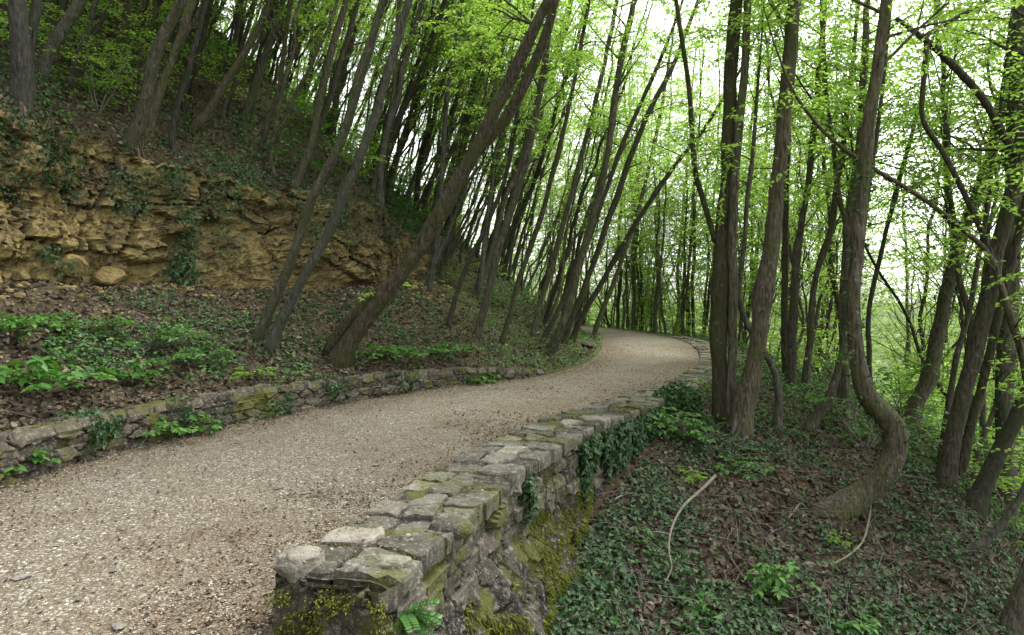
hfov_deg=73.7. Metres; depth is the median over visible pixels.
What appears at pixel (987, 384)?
tree
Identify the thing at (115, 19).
tree
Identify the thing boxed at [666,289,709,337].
sapling
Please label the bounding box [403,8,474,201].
tree
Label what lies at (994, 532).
tree
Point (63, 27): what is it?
tree
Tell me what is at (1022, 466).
sapling
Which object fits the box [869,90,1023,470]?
tree
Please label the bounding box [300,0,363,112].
tree
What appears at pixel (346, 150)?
sapling
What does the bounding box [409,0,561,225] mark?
tree
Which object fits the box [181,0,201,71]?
tree
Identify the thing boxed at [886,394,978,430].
sapling
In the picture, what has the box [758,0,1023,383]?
tree
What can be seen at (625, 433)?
ivy
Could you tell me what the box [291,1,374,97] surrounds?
tree
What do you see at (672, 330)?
sapling
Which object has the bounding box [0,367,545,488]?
retaining wall
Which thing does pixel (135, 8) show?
tree
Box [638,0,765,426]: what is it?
tree
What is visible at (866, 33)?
tree
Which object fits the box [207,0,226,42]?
tree
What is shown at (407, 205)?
sapling
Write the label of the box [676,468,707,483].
herb plant
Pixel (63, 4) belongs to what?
tree
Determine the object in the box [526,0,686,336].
tree
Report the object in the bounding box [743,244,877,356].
tree
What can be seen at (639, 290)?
tree
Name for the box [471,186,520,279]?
tree
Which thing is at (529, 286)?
sapling
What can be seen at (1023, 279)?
tree
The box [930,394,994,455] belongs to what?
sapling
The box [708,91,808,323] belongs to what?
tree
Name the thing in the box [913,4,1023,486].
tree
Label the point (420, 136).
tree
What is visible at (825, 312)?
wood
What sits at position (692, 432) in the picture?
herb plant
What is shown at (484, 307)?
tree
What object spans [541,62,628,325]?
tree
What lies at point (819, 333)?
sapling
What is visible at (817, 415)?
tree
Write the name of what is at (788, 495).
fallen branch
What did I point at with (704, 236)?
tree
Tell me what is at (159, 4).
tree
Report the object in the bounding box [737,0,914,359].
tree
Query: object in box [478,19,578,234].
tree
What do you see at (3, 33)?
sapling
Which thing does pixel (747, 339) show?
tree
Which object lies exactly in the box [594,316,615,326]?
sapling
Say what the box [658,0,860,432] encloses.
tree
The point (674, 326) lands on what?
sapling
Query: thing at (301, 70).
tree
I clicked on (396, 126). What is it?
tree
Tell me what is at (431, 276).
tree
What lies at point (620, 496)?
fallen branch
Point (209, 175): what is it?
ledge litter
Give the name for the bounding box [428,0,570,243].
tree
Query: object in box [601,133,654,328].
tree
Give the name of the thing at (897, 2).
sky
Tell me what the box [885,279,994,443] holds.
tree
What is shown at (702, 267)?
tree
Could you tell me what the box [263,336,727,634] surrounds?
stone wall
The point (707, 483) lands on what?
fallen branch
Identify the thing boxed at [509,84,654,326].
tree
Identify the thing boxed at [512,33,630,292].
tree
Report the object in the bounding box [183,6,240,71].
sapling
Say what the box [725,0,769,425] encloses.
tree
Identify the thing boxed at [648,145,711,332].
tree
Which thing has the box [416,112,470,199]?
tree
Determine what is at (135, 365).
herb plant
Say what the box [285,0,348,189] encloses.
tree
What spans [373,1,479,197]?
tree
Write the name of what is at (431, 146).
tree
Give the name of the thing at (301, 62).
tree
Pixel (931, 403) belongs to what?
sapling
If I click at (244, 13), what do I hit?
tree
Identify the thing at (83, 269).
boulder
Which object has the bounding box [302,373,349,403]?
ivy
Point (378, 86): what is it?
tree
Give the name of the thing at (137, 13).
tree
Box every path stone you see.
[11,574,31,579]
[110,623,125,629]
[272,485,281,489]
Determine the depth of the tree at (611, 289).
25.42 m
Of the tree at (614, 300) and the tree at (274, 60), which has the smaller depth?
the tree at (274, 60)
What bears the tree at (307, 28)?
on the ground
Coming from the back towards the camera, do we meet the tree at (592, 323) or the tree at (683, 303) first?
the tree at (592, 323)
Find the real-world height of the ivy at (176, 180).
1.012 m
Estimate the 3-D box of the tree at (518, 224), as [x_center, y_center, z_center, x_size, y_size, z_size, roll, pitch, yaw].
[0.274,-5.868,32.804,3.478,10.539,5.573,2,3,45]
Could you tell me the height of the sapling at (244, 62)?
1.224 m
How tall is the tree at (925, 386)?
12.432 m
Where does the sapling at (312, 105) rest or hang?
on the ground
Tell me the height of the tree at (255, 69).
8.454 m
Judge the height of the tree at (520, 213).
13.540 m
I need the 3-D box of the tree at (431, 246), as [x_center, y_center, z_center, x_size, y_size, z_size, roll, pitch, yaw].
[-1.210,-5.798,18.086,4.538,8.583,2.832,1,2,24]
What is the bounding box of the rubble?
[0,280,474,333]
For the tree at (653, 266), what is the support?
on the ground
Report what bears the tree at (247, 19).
on the ground
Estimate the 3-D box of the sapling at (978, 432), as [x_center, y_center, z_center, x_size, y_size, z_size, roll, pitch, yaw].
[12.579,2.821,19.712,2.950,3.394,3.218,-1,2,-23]
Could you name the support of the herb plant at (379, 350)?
on the ground
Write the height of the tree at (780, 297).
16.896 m
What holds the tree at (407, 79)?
on the ground
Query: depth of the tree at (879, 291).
33.32 m
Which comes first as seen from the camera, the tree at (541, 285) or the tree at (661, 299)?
the tree at (541, 285)
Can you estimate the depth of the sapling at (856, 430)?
10.94 m
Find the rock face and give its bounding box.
[0,104,430,292]
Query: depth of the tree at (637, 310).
40.31 m
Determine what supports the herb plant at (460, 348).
on the ground
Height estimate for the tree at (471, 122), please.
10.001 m
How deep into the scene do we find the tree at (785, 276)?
14.45 m
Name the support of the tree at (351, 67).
on the ground
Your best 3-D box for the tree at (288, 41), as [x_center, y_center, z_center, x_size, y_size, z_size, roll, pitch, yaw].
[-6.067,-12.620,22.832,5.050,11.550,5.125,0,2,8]
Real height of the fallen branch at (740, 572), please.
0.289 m
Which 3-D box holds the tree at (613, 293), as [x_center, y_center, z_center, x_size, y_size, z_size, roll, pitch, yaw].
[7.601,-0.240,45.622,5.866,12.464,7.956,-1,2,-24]
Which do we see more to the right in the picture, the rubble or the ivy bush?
the ivy bush
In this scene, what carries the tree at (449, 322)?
on the ground
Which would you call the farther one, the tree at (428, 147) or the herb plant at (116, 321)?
the tree at (428, 147)
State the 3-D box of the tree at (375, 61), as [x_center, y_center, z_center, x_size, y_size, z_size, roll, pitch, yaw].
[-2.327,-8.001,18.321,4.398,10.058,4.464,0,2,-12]
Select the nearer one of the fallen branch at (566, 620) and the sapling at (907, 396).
the fallen branch at (566, 620)
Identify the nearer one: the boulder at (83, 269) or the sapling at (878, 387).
the boulder at (83, 269)
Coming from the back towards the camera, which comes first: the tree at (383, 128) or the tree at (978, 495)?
the tree at (383, 128)
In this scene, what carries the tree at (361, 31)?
on the ground
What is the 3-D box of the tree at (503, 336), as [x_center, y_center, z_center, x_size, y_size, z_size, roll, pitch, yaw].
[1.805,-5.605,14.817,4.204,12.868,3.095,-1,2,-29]
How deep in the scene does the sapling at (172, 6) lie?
18.07 m
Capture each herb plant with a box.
[0,310,66,339]
[0,355,117,392]
[1,450,60,474]
[31,312,139,335]
[71,326,215,349]
[106,359,169,384]
[136,412,222,439]
[148,348,246,367]
[217,366,277,380]
[354,343,407,360]
[371,345,453,361]
[413,342,485,357]
[463,373,500,384]
[643,407,704,431]
[654,421,721,443]
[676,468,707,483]
[700,454,774,480]
[744,562,821,604]
[823,531,851,547]
[834,612,880,634]
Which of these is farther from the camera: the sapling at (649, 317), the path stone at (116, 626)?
the sapling at (649, 317)
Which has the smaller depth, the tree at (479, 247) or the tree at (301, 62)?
the tree at (479, 247)
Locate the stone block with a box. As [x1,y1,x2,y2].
[580,341,597,348]
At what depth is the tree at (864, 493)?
7.89 m
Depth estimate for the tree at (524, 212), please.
31.98 m
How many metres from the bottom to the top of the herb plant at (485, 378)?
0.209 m
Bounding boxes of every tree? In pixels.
[0,0,56,117]
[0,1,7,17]
[2,0,52,99]
[35,0,86,80]
[36,0,68,52]
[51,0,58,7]
[66,0,134,92]
[79,0,121,38]
[103,0,156,90]
[116,0,187,161]
[126,0,153,38]
[140,0,162,58]
[143,0,196,141]
[154,0,212,113]
[169,0,326,156]
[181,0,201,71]
[181,0,214,47]
[187,0,257,106]
[187,0,272,132]
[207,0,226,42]
[216,0,264,86]
[217,0,289,40]
[218,0,377,177]
[221,0,330,128]
[223,7,302,64]
[229,0,326,77]
[231,0,243,65]
[236,0,284,139]
[243,0,255,38]
[248,0,317,121]
[248,2,286,59]
[250,0,389,342]
[252,0,315,80]
[257,0,347,78]
[260,0,298,90]
[262,0,412,353]
[265,0,335,83]
[274,16,370,92]
[275,9,314,101]
[277,0,340,97]
[279,0,336,71]
[283,0,417,189]
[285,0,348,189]
[287,0,366,78]
[287,0,372,94]
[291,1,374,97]
[292,39,346,115]
[293,1,371,101]
[294,28,384,135]
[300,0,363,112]
[301,0,402,136]
[302,0,410,139]
[306,4,366,102]
[314,2,396,102]
[322,0,588,368]
[324,0,388,121]
[326,0,451,130]
[329,0,371,146]
[332,1,429,138]
[339,0,471,208]
[341,8,443,163]
[343,0,465,183]
[344,0,472,164]
[348,5,415,140]
[352,0,441,155]
[352,48,401,162]
[353,0,481,196]
[360,0,490,201]
[364,2,438,170]
[366,4,457,129]
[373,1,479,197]
[376,0,477,191]
[378,0,479,192]
[380,0,504,202]
[391,17,443,185]
[392,2,446,197]
[398,0,511,216]
[399,0,617,295]
[401,76,455,184]
[402,94,449,194]
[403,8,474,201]
[407,0,556,211]
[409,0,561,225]
[409,17,493,191]
[412,0,521,219]
[413,55,469,197]
[415,0,609,328]
[416,0,534,291]
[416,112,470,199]
[418,0,608,277]
[420,0,501,251]
[420,0,522,226]
[421,9,510,181]
[422,0,562,278]
[423,62,491,212]
[423,100,508,236]
[426,0,550,268]
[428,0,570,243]
[428,143,514,242]
[431,0,536,211]
[434,2,595,248]
[435,0,615,339]
[436,30,516,175]
[449,0,572,260]
[456,119,557,273]
[462,118,519,254]
[465,3,539,249]
[467,56,553,246]
[468,19,600,282]
[469,65,603,271]
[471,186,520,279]
[472,133,510,230]
[472,169,567,280]
[475,0,626,276]
[475,17,565,257]
[477,105,566,267]
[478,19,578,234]
[478,46,592,243]
[479,11,588,231]
[480,210,591,320]
[484,70,583,220]
[489,3,592,241]
[494,120,605,294]
[498,0,610,272]
[500,0,618,280]
[500,0,640,341]
[500,101,582,301]
[500,102,572,260]
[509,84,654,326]
[512,30,595,279]
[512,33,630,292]
[515,78,603,293]
[515,164,589,308]
[516,105,619,305]
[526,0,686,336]
[526,1,699,328]
[526,239,554,301]
[527,58,658,302]
[528,232,617,320]
[532,0,750,343]
[534,125,616,300]
[536,83,666,325]
[537,0,686,322]
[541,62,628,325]
[544,192,608,321]
[545,0,674,356]
[552,58,651,269]
[556,17,738,329]
[561,0,728,343]
[566,116,653,324]
[570,11,804,342]
[573,8,669,327]
[574,267,610,324]
[577,153,674,326]
[581,26,688,330]
[581,235,676,328]
[586,86,686,328]
[586,273,609,325]
[591,0,709,336]
[591,165,696,332]
[592,119,674,328]
[593,0,664,328]
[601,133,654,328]
[609,259,681,328]
[610,151,698,331]
[611,45,715,332]
[619,100,719,329]
[619,177,683,331]
[622,6,721,332]
[622,7,745,335]
[622,77,699,333]
[625,131,755,335]
[629,0,974,372]
[629,214,690,334]
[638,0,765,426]
[639,80,721,334]
[644,18,772,336]
[644,265,698,330]
[647,26,749,335]
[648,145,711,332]
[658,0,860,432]
[665,148,748,334]
[671,246,772,350]
[673,0,821,268]
[674,63,778,339]
[676,123,778,298]
[679,29,923,375]
[679,55,807,344]
[683,0,1023,468]
[683,114,779,345]
[685,90,760,332]
[690,1,818,345]
[695,0,1023,519]
[696,221,799,353]
[706,81,915,355]
[707,0,916,389]
[708,0,811,457]
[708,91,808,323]
[710,130,776,323]
[716,1,873,378]
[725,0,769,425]
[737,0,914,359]
[737,9,908,346]
[737,176,897,369]
[738,10,816,330]
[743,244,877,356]
[744,0,1023,479]
[746,135,837,355]
[753,0,1001,433]
[755,1,941,330]
[756,0,874,423]
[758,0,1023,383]
[759,129,940,373]
[768,1,961,388]
[768,74,895,370]
[773,221,833,362]
[776,112,906,377]
[794,0,965,416]
[802,163,902,380]
[816,0,995,377]
[839,0,1023,408]
[861,103,978,404]
[861,256,958,417]
[864,220,957,404]
[865,112,999,422]
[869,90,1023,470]
[882,0,1009,433]
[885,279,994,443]
[886,0,1023,496]
[893,0,1023,466]
[911,0,1023,522]
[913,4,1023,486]
[914,167,1023,457]
[923,221,1023,470]
[945,269,1023,509]
[956,234,1023,554]
[957,106,1023,411]
[958,277,1023,481]
[962,104,1023,521]
[963,44,1023,634]
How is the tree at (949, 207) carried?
on the ground
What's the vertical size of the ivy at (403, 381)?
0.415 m
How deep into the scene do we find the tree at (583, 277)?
47.72 m
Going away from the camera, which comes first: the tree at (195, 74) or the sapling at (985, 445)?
the sapling at (985, 445)
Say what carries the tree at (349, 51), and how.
on the ground
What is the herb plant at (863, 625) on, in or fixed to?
on the ground
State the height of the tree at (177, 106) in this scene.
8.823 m
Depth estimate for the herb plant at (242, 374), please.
9.40 m
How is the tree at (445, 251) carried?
on the ground
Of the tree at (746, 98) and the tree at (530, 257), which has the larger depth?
the tree at (530, 257)
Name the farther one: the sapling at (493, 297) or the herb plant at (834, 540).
the sapling at (493, 297)
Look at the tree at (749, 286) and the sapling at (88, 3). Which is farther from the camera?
the tree at (749, 286)
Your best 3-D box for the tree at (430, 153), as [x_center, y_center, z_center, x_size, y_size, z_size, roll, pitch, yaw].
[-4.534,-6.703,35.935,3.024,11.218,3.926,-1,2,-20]
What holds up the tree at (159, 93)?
on the ground
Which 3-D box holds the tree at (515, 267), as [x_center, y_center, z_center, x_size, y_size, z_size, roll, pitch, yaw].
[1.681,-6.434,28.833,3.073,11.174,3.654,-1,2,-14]
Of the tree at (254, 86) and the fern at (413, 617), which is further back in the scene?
the tree at (254, 86)
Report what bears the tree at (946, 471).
on the ground
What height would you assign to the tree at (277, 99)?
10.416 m
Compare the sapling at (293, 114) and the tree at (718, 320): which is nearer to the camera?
the tree at (718, 320)
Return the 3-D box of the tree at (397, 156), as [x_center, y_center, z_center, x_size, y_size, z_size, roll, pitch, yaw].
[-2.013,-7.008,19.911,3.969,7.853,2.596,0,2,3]
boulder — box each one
[10,270,30,280]
[53,254,89,276]
[91,266,125,284]
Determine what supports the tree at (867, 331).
on the ground
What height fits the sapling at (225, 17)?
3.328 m
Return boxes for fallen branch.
[555,616,584,624]
[608,492,637,503]
[646,474,716,582]
[725,548,768,603]
[764,488,831,511]
[788,502,805,518]
[833,505,871,564]
[890,537,923,594]
[900,474,931,481]
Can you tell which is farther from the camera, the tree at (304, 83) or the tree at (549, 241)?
the tree at (549, 241)
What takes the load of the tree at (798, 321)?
on the ground
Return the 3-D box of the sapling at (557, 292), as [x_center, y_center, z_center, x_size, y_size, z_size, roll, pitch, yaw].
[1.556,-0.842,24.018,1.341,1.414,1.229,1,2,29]
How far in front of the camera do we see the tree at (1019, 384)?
20.85 m
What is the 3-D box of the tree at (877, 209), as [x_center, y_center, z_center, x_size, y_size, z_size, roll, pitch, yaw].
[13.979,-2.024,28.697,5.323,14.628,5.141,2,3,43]
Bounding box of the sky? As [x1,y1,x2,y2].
[198,0,1023,302]
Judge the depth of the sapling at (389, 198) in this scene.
19.69 m
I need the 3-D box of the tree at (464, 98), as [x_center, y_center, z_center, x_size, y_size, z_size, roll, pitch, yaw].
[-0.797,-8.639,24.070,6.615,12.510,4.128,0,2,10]
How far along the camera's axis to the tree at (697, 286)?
38.83 m
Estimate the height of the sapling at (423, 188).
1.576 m
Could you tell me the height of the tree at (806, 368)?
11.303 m
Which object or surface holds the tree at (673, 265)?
on the ground
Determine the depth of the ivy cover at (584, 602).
7.27 m
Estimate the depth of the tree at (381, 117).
24.76 m
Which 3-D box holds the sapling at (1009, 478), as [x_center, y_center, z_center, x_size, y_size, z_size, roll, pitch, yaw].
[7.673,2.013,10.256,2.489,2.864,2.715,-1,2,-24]
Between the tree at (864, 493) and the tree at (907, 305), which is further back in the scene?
the tree at (907, 305)
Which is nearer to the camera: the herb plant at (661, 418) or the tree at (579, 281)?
the herb plant at (661, 418)
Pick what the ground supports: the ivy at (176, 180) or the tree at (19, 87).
the tree at (19, 87)
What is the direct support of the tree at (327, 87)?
on the ground
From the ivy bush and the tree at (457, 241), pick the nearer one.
the ivy bush
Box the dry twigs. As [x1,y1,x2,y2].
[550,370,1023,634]
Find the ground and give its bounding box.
[0,0,1023,634]
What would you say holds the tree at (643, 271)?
on the ground
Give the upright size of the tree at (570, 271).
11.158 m
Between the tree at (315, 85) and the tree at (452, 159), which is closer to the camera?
the tree at (452, 159)
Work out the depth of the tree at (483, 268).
17.69 m
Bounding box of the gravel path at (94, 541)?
[0,326,699,634]
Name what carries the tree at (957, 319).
on the ground
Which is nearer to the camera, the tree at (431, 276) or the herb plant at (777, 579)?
the herb plant at (777, 579)
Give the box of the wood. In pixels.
[463,80,1023,474]
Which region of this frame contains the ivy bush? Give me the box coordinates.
[652,381,703,418]
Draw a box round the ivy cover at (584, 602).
[0,0,1023,634]
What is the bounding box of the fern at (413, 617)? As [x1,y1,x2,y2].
[393,599,442,634]
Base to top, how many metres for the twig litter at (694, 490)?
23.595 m
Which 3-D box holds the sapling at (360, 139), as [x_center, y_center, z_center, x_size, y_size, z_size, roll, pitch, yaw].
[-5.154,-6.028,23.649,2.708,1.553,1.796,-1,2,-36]
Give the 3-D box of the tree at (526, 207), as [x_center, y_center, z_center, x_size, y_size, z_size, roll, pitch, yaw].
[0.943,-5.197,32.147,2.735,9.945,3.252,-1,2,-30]
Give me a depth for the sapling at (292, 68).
18.75 m
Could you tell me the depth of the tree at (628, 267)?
42.99 m
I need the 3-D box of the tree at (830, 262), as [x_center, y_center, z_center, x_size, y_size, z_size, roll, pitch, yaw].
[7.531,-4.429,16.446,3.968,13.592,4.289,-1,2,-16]
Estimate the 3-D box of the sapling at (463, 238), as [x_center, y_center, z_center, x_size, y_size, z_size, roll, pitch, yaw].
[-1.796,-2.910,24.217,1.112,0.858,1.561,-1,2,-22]
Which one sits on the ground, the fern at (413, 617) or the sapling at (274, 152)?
the sapling at (274, 152)
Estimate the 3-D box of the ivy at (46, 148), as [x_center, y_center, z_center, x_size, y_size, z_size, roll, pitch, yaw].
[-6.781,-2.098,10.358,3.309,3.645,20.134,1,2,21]
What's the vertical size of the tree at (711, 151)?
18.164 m
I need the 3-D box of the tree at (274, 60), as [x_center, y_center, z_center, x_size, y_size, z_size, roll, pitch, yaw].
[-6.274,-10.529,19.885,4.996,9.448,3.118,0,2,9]
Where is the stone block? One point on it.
(591, 345)
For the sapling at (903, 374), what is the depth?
14.63 m
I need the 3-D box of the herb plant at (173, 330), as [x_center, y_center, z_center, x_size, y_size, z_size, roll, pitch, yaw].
[-4.915,0.281,9.269,1.730,0.330,1.617,0,2,0]
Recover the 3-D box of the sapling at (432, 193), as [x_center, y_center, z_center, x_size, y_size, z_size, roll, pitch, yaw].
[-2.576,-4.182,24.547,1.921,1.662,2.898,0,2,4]
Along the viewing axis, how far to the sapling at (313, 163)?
15.54 m
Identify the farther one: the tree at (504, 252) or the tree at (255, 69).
the tree at (504, 252)
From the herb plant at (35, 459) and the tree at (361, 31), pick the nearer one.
the herb plant at (35, 459)
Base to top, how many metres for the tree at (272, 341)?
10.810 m
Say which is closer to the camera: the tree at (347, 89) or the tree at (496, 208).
the tree at (347, 89)
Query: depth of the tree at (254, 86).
15.36 m
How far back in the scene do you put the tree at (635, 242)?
33.15 m
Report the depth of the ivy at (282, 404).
9.15 m
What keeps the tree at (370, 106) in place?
on the ground
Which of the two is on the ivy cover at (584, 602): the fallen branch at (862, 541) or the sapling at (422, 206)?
the fallen branch at (862, 541)
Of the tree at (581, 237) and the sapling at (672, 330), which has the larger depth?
the sapling at (672, 330)
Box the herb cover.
[0,0,1023,627]
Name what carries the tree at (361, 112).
on the ground
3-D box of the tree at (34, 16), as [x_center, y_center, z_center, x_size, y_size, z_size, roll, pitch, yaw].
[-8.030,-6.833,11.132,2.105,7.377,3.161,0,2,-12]
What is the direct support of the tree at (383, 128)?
on the ground
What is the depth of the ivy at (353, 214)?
15.09 m
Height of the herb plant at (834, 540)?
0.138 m
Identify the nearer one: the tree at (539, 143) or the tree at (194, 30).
the tree at (194, 30)
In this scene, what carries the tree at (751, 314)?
on the ground
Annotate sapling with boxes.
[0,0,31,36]
[0,2,101,79]
[28,0,170,113]
[44,14,98,64]
[57,0,160,43]
[67,4,147,59]
[85,0,203,104]
[107,0,163,22]
[130,4,234,69]
[150,0,214,15]
[159,0,210,42]
[180,42,252,101]
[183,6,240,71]
[184,0,263,39]
[211,32,278,70]
[235,116,322,167]
[248,121,359,181]
[249,41,316,86]
[254,79,339,132]
[265,64,319,103]
[265,73,311,109]
[271,72,358,134]
[272,60,339,141]
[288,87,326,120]
[318,120,395,180]
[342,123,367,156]
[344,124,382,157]
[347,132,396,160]
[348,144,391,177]
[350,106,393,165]
[351,110,416,185]
[360,159,438,196]
[372,174,412,205]
[387,193,446,235]
[387,198,427,229]
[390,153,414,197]
[390,163,436,201]
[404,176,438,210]
[409,189,450,220]
[411,180,463,210]
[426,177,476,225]
[440,270,457,282]
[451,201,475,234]
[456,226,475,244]
[471,258,513,277]
[477,285,516,307]
[520,280,536,291]
[526,290,546,304]
[536,273,565,309]
[559,300,614,326]
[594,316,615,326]
[599,254,681,331]
[653,320,686,334]
[661,326,689,336]
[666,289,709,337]
[737,335,777,354]
[740,329,780,354]
[767,321,838,381]
[770,325,838,363]
[774,305,838,370]
[782,353,985,450]
[823,362,912,400]
[863,315,962,417]
[873,350,994,412]
[876,384,944,421]
[878,387,943,407]
[883,359,994,454]
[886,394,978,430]
[917,358,1023,547]
[922,423,992,454]
[928,436,1023,480]
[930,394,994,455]
[971,381,1023,505]
[988,435,1023,508]
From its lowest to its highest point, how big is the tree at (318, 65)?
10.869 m
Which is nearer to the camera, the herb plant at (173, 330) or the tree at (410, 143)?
the herb plant at (173, 330)
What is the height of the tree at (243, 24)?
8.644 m
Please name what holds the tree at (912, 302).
on the ground
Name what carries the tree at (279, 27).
on the ground
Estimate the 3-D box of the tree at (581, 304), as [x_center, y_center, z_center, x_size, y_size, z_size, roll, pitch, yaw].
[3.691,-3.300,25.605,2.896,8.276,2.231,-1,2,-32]
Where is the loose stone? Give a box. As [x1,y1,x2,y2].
[800,561,815,568]
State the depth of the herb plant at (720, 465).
8.19 m
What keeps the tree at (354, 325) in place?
on the ground
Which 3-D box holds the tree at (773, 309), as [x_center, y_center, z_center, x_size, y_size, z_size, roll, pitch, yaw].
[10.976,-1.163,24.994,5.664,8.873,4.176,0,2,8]
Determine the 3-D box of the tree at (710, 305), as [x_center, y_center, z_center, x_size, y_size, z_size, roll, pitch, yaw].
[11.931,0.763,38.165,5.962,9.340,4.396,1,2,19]
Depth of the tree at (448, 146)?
28.93 m
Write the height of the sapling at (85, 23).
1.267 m
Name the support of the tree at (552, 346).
on the ground
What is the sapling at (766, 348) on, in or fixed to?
on the ground
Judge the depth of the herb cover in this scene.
11.57 m
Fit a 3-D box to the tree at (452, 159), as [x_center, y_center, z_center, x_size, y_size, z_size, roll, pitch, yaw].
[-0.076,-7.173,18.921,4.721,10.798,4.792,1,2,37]
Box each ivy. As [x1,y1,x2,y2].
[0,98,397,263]
[35,242,90,278]
[52,407,124,459]
[105,157,171,227]
[153,157,204,212]
[153,201,215,287]
[162,394,227,435]
[197,153,269,261]
[259,381,296,420]
[275,170,424,261]
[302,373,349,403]
[376,369,418,397]
[518,406,669,528]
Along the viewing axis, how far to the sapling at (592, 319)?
39.60 m
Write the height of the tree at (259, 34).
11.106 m
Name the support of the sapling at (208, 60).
on the ground
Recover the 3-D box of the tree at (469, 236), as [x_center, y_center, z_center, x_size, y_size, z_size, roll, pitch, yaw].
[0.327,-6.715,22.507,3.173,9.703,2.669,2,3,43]
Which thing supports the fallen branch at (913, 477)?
on the ground
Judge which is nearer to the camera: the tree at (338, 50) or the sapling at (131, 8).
the sapling at (131, 8)
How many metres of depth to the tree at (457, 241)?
18.92 m
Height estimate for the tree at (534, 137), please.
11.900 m
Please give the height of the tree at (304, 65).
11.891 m
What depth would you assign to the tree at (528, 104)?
22.44 m
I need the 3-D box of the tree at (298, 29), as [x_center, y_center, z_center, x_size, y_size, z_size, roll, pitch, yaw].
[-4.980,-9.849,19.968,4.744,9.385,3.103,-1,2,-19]
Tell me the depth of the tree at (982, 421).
14.22 m
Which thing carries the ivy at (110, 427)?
attached to the retaining wall at (65, 442)
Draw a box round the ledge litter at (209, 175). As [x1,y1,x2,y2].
[0,105,427,291]
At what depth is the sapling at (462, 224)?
27.82 m
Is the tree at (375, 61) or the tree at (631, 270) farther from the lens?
the tree at (631, 270)
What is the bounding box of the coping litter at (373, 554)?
[308,361,711,578]
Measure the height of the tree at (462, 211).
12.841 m
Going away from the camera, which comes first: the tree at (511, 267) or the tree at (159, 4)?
the tree at (159, 4)
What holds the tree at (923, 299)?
on the ground
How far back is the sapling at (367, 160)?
18.60 m
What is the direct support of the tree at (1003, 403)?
on the ground
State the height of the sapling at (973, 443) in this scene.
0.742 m
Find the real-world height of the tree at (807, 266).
11.515 m
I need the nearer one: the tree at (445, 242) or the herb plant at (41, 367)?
the herb plant at (41, 367)
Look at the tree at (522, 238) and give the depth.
41.44 m
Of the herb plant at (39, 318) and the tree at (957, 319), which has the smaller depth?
the herb plant at (39, 318)
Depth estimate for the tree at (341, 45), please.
26.52 m
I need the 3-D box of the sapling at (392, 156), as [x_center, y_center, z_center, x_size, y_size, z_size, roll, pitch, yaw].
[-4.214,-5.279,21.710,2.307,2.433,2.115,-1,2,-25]
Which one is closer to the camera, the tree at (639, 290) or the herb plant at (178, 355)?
the herb plant at (178, 355)
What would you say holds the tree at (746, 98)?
on the ground
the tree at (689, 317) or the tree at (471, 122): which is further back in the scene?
the tree at (689, 317)
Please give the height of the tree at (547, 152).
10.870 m
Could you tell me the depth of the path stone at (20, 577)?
3.89 m
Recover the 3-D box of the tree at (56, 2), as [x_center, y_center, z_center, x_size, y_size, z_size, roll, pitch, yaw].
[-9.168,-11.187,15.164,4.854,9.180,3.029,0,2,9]
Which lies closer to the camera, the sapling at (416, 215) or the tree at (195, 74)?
the tree at (195, 74)
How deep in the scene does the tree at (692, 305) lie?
35.42 m
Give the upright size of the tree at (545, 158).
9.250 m
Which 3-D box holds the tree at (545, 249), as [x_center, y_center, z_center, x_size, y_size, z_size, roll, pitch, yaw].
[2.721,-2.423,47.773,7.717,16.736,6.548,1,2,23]
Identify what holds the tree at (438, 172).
on the ground
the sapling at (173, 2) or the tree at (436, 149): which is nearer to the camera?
the sapling at (173, 2)
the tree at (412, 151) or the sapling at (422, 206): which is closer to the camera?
the sapling at (422, 206)
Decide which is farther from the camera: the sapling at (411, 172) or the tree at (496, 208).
the tree at (496, 208)
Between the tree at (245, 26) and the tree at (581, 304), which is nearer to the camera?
the tree at (581, 304)
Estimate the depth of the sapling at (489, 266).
19.55 m
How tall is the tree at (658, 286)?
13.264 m
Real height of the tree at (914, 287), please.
18.468 m
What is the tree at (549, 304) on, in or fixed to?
on the ground
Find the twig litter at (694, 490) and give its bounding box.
[0,38,1023,634]
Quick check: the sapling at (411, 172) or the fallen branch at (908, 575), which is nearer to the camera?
the fallen branch at (908, 575)
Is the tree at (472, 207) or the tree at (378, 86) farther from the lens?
the tree at (472, 207)
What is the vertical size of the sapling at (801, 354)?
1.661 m
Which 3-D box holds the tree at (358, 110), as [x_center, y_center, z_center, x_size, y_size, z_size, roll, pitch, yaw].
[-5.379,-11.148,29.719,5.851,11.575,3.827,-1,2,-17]
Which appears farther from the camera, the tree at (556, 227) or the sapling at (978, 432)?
the tree at (556, 227)
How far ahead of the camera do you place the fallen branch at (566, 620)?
5.19 m
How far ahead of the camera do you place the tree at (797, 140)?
17.49 m
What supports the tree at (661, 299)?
on the ground
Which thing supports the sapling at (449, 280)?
on the ground
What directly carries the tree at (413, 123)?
on the ground

